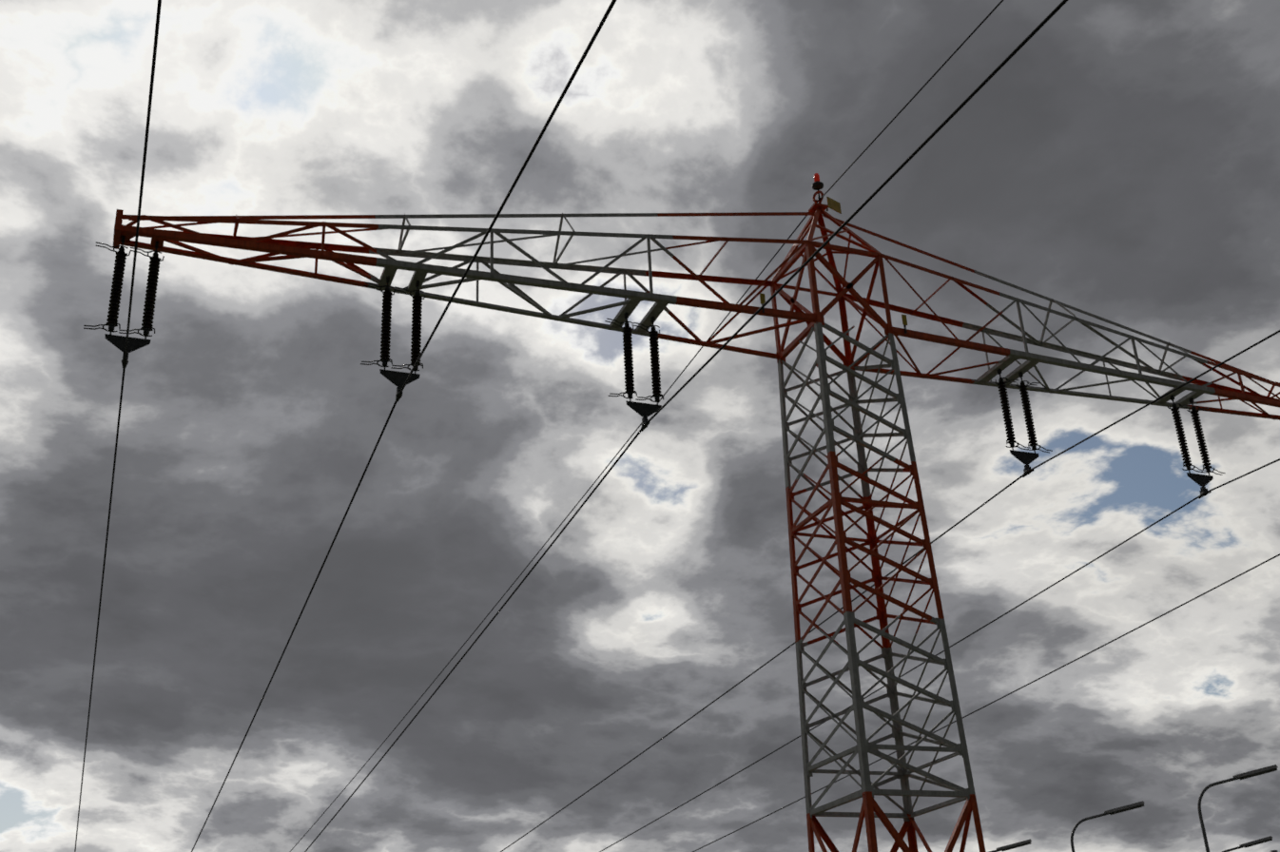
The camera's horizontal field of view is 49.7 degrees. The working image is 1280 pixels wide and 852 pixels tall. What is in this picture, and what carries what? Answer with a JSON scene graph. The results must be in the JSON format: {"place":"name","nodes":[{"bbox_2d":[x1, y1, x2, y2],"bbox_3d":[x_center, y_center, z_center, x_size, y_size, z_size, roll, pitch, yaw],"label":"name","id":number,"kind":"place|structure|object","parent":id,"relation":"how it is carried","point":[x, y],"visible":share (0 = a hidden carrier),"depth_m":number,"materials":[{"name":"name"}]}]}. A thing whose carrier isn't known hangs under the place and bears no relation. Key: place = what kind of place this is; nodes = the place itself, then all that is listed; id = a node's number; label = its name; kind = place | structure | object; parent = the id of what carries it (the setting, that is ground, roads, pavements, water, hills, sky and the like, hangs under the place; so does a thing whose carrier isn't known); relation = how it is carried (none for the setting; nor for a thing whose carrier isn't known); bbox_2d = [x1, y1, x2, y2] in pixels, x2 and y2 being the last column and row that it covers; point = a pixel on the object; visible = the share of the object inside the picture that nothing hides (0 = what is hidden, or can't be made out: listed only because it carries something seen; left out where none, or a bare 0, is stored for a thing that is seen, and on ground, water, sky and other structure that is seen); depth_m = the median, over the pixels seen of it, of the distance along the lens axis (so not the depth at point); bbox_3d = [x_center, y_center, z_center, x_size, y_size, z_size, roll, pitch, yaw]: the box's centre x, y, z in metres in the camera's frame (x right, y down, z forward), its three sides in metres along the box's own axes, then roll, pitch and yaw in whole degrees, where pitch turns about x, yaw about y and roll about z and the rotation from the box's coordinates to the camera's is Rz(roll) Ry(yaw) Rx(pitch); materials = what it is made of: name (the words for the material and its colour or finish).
{"place":"outdoors","nodes":[
{"label":"outdoors","id":0,"kind":"place"},
{"bbox_2d":[0,0,1279,851],"label":"sky","id":1,"kind":"structure","parent":0,"point":[1122,166],"materials":[{"name":"grey"}]},
{"label":"ground","id":2,"kind":"structure","parent":0,"visible":0},
{"bbox_2d":[74,0,1279,851],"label":"pylon","id":3,"kind":"object","parent":2,"relation":"on","point":[274,245],"visible":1,"depth_m":25.09,"materials":[{"name":"metal"}]},
{"bbox_2d":[1070,800,1144,851],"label":"street lamp","id":4,"kind":"object","parent":2,"relation":"on","point":[1124,808],"visible":1,"depth_m":48.62,"materials":[{"name":"metal"}]},
{"bbox_2d":[1197,764,1278,851],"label":"street lamp","id":5,"kind":"object","parent":2,"relation":"on","point":[1257,772],"visible":1,"depth_m":43.22,"materials":[{"name":"metal"}]},
{"bbox_2d":[1221,835,1272,851],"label":"street lamp","id":6,"kind":"object","parent":2,"relation":"on","point":[1257,842],"visible":1,"depth_m":58.56,"materials":[{"name":"metal"}]},
{"bbox_3d":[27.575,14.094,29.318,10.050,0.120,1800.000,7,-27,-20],"label":"road","id":7,"kind":"structure","parent":0,"visible":0},
{"bbox_2d":[989,838,1031,851],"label":"street lamp","id":8,"kind":"object","parent":7,"relation":"on","point":[1015,845],"visible":1,"depth_m":56.17,"materials":[{"name":"metal"}]}
]}

